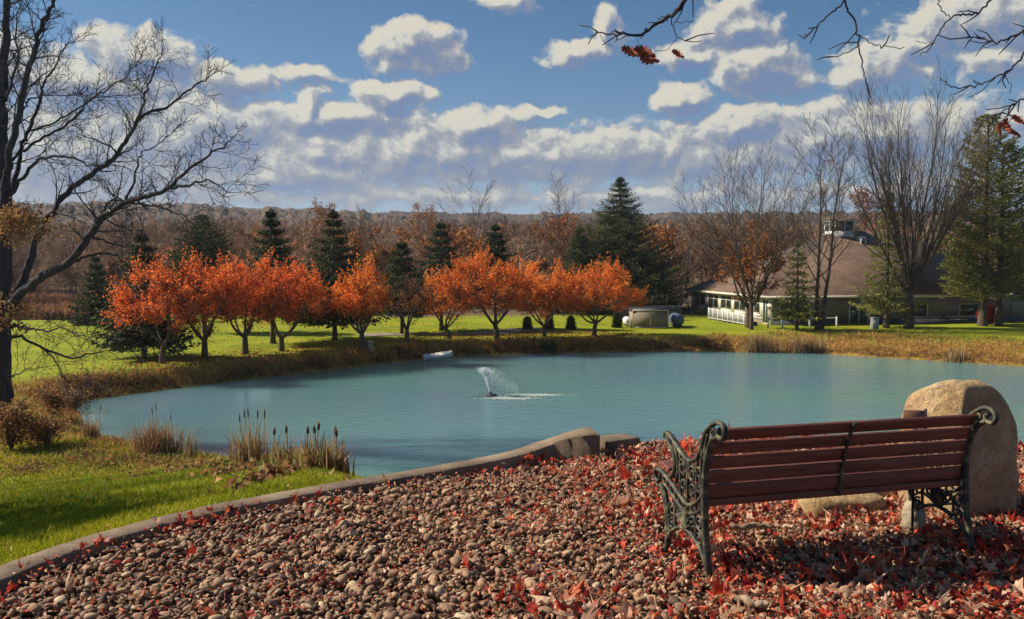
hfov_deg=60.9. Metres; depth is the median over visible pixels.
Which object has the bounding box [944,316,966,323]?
picnic table
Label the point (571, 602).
rock
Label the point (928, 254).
bare tree
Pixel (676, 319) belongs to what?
storage tank
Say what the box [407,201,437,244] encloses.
woods tree
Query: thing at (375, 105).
sky
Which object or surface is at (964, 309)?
window
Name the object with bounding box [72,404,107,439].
cattail clump
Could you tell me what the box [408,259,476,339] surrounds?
orange tree
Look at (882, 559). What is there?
fallen leaves
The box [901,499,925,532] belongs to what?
pale rock
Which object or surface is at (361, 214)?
woods tree
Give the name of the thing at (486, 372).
fountain
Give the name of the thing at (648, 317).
storage shed
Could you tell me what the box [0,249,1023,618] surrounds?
ground
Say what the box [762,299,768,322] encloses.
door
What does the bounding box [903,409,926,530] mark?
post
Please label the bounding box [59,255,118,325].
spruce tree
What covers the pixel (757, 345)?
cattail clump
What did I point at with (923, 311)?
window
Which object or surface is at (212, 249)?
spruce tree
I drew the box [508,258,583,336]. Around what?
orange tree
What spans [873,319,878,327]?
door
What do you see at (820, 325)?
bare tree
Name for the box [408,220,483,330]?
spruce tree
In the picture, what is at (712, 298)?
window
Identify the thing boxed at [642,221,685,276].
woods tree
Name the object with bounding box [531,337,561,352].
bush
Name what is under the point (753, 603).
driftwood
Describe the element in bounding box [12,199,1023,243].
distant woods
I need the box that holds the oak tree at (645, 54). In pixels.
[579,0,1023,136]
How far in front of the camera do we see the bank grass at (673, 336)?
74.66 m
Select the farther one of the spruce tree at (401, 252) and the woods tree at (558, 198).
the woods tree at (558, 198)
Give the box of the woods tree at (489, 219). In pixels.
[429,166,501,241]
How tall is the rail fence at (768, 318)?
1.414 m
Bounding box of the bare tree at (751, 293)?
[669,140,837,329]
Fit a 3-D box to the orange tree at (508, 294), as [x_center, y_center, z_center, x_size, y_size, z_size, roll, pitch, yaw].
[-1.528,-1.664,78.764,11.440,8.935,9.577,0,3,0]
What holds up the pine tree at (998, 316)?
on the ground at (224, 343)
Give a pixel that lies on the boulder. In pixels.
(993, 477)
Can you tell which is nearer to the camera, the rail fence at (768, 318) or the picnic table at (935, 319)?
the rail fence at (768, 318)
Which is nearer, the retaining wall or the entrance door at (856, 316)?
the retaining wall
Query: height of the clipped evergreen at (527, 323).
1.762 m
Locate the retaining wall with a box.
[0,427,599,592]
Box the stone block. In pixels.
[600,433,639,456]
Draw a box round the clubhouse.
[684,212,1023,324]
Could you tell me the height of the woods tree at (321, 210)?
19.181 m
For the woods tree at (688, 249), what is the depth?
138.86 m
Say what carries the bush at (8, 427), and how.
on the ground at (224, 343)
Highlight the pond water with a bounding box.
[77,351,1023,476]
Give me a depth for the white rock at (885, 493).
6.14 m
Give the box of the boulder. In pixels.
[898,379,1018,518]
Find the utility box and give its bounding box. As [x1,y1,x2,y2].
[869,317,879,328]
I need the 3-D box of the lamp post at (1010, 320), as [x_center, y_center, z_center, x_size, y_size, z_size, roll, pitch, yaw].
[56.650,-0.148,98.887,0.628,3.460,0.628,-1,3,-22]
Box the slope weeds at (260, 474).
[0,445,304,494]
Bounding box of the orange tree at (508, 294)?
[430,241,557,338]
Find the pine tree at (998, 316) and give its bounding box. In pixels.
[925,142,1023,325]
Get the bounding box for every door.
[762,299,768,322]
[849,304,868,323]
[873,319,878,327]
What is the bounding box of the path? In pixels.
[357,327,541,335]
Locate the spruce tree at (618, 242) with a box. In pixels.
[536,176,711,315]
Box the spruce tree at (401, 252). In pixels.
[374,239,436,332]
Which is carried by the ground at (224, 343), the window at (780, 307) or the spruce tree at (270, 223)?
the spruce tree at (270, 223)
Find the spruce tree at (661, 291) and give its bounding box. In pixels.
[646,265,674,305]
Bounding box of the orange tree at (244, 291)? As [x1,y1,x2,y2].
[204,246,300,354]
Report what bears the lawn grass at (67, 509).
on the ground at (224, 343)
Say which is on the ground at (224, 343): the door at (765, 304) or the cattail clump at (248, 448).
the cattail clump at (248, 448)
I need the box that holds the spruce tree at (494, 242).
[471,222,523,321]
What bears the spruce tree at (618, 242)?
on the ground at (224, 343)
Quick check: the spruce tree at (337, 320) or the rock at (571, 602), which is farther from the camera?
the spruce tree at (337, 320)
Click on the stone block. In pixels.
(610, 442)
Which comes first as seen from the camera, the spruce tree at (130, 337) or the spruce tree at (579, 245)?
the spruce tree at (130, 337)
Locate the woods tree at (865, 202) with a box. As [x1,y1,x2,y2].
[844,186,884,230]
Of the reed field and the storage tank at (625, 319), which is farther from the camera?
the reed field
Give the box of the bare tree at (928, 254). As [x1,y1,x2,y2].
[836,55,1018,328]
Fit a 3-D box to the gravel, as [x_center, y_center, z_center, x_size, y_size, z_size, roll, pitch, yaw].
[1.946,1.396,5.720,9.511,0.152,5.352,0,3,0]
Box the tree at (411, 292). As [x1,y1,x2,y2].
[387,262,443,343]
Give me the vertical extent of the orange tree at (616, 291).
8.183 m
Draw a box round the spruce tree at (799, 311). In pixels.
[768,238,827,329]
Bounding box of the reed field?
[11,291,116,319]
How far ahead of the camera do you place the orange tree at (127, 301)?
58.94 m
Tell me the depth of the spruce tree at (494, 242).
90.00 m
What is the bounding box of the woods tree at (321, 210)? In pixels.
[305,193,356,237]
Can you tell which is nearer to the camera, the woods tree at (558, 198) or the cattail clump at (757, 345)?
the cattail clump at (757, 345)
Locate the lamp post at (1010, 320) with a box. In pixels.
[1008,293,1013,322]
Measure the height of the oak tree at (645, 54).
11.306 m
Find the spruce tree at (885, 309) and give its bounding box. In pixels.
[848,190,926,327]
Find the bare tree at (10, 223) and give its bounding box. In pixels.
[0,0,271,422]
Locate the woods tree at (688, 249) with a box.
[670,199,718,299]
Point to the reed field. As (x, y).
(57, 304)
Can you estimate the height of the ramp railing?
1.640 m
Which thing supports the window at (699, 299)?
in the clubhouse
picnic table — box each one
[925,316,944,323]
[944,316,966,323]
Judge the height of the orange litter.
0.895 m
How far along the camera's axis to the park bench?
4.86 m
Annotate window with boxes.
[694,293,705,306]
[708,294,718,307]
[720,295,731,309]
[734,296,745,311]
[748,299,759,313]
[779,303,792,317]
[914,304,927,316]
[959,304,978,315]
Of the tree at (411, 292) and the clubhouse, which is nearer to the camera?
the tree at (411, 292)
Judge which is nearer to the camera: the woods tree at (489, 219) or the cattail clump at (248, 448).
the cattail clump at (248, 448)
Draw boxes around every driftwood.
[729,522,771,530]
[732,595,769,607]
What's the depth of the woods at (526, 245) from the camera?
149.55 m
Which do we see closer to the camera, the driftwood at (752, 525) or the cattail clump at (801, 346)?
the driftwood at (752, 525)
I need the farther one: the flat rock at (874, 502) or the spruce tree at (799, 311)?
the spruce tree at (799, 311)
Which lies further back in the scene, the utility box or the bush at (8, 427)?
the utility box
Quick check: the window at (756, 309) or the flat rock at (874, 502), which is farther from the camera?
the window at (756, 309)
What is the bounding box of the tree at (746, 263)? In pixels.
[710,207,792,327]
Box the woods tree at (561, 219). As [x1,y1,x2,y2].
[532,209,579,263]
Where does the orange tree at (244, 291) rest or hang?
on the ground at (224, 343)
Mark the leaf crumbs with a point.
(486, 609)
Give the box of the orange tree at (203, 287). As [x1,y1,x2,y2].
[147,240,257,357]
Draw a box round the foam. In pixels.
[479,393,575,400]
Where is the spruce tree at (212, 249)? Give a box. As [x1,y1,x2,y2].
[162,214,240,332]
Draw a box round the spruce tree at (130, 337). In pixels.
[88,229,201,358]
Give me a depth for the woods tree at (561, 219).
136.94 m
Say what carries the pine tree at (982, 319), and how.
on the ground at (224, 343)
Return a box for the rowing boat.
[423,350,452,359]
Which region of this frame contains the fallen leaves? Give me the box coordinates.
[0,423,1023,618]
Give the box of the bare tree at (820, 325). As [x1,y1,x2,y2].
[766,107,884,329]
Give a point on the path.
(502, 331)
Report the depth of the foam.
52.73 m
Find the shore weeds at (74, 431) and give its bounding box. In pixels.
[0,384,376,485]
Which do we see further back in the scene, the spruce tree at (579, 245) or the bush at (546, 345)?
the spruce tree at (579, 245)
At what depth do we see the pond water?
51.28 m
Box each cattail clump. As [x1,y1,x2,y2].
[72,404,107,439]
[115,404,204,455]
[179,426,201,455]
[220,407,269,464]
[260,425,297,469]
[288,421,361,475]
[738,329,779,352]
[772,331,829,353]
[942,347,972,362]
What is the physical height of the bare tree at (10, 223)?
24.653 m
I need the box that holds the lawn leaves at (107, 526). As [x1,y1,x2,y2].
[4,440,351,548]
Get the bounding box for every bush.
[0,384,36,449]
[16,404,82,446]
[26,377,80,414]
[55,384,95,409]
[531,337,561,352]
[975,304,995,324]
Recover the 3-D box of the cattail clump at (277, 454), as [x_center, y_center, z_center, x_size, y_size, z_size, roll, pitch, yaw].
[-3.095,1.915,11.575,0.508,0.748,0.398,0,3,0]
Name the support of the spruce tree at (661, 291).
on the ground at (224, 343)
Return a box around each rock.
[560,597,575,605]
[797,493,886,520]
[876,491,895,495]
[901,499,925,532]
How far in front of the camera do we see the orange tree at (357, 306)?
69.23 m
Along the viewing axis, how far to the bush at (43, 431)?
32.92 m
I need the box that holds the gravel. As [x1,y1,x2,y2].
[0,436,1023,618]
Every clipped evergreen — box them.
[521,316,532,328]
[543,315,553,329]
[565,316,576,329]
[611,311,622,327]
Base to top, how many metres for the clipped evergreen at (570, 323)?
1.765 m
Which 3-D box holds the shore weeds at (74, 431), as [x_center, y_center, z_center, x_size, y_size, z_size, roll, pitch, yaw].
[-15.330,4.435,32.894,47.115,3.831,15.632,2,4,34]
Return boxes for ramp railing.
[708,307,756,325]
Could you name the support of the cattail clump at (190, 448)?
on the ground at (224, 343)
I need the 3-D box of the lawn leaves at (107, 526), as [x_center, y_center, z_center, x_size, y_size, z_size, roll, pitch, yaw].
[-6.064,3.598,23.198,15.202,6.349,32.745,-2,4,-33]
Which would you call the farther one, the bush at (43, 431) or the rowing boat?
the rowing boat
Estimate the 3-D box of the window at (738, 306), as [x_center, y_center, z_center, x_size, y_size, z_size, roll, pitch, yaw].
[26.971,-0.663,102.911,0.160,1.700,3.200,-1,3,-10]
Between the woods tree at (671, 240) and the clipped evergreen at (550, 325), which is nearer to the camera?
the clipped evergreen at (550, 325)
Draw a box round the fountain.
[476,366,518,396]
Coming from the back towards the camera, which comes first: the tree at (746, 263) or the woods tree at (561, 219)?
the woods tree at (561, 219)
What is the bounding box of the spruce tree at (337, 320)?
[277,208,391,339]
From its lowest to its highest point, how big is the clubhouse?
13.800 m
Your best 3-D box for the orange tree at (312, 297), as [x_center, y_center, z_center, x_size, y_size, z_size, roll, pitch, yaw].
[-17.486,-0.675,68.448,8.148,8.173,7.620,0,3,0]
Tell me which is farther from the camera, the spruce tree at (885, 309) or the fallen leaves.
the spruce tree at (885, 309)
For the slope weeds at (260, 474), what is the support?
on the ground at (224, 343)
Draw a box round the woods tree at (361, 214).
[336,203,379,269]
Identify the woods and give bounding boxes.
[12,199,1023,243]
[12,211,1023,312]
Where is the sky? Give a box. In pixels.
[0,0,1023,214]
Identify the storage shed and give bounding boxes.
[628,308,668,327]
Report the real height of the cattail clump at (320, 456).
0.769 m
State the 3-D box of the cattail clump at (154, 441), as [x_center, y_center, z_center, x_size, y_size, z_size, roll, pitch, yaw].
[-13.037,4.514,32.239,3.970,2.073,2.165,0,3,0]
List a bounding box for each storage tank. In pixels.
[622,316,628,326]
[669,313,683,326]
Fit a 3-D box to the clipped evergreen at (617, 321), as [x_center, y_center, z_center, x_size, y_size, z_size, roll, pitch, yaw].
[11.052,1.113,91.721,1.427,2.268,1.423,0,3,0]
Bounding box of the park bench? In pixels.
[653,406,999,586]
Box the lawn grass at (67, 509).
[0,437,368,565]
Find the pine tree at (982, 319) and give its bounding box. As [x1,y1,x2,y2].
[933,113,1023,325]
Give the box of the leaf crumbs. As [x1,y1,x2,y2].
[1,435,1023,618]
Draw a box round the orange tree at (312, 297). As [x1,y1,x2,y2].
[233,249,338,351]
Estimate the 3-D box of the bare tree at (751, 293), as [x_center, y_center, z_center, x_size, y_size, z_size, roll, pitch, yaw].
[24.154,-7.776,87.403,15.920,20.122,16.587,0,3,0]
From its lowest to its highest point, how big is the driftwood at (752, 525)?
0.049 m
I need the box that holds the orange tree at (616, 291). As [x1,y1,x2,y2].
[542,251,653,335]
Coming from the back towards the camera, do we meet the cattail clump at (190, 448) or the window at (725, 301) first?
the window at (725, 301)
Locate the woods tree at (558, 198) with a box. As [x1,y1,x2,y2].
[529,171,587,271]
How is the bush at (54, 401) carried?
on the ground at (224, 343)
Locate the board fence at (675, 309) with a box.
[615,305,681,319]
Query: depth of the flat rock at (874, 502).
5.85 m
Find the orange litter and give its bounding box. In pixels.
[15,322,697,379]
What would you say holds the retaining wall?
on the ground at (224, 343)
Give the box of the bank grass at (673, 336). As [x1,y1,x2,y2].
[12,327,1023,409]
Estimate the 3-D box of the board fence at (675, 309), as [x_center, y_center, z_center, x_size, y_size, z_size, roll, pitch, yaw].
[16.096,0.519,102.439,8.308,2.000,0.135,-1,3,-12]
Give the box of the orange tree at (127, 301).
[100,241,222,363]
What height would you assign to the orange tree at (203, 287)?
8.721 m
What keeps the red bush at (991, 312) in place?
on the ground at (224, 343)
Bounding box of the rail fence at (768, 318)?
[767,317,837,327]
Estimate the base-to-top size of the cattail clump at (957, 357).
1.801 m
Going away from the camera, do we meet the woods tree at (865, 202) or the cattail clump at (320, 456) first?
the cattail clump at (320, 456)
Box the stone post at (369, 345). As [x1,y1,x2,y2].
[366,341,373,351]
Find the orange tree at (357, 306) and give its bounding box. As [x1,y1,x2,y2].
[328,251,399,349]
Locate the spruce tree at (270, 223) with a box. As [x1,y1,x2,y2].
[237,207,314,343]
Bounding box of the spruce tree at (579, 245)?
[535,226,607,315]
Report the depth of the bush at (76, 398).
47.22 m

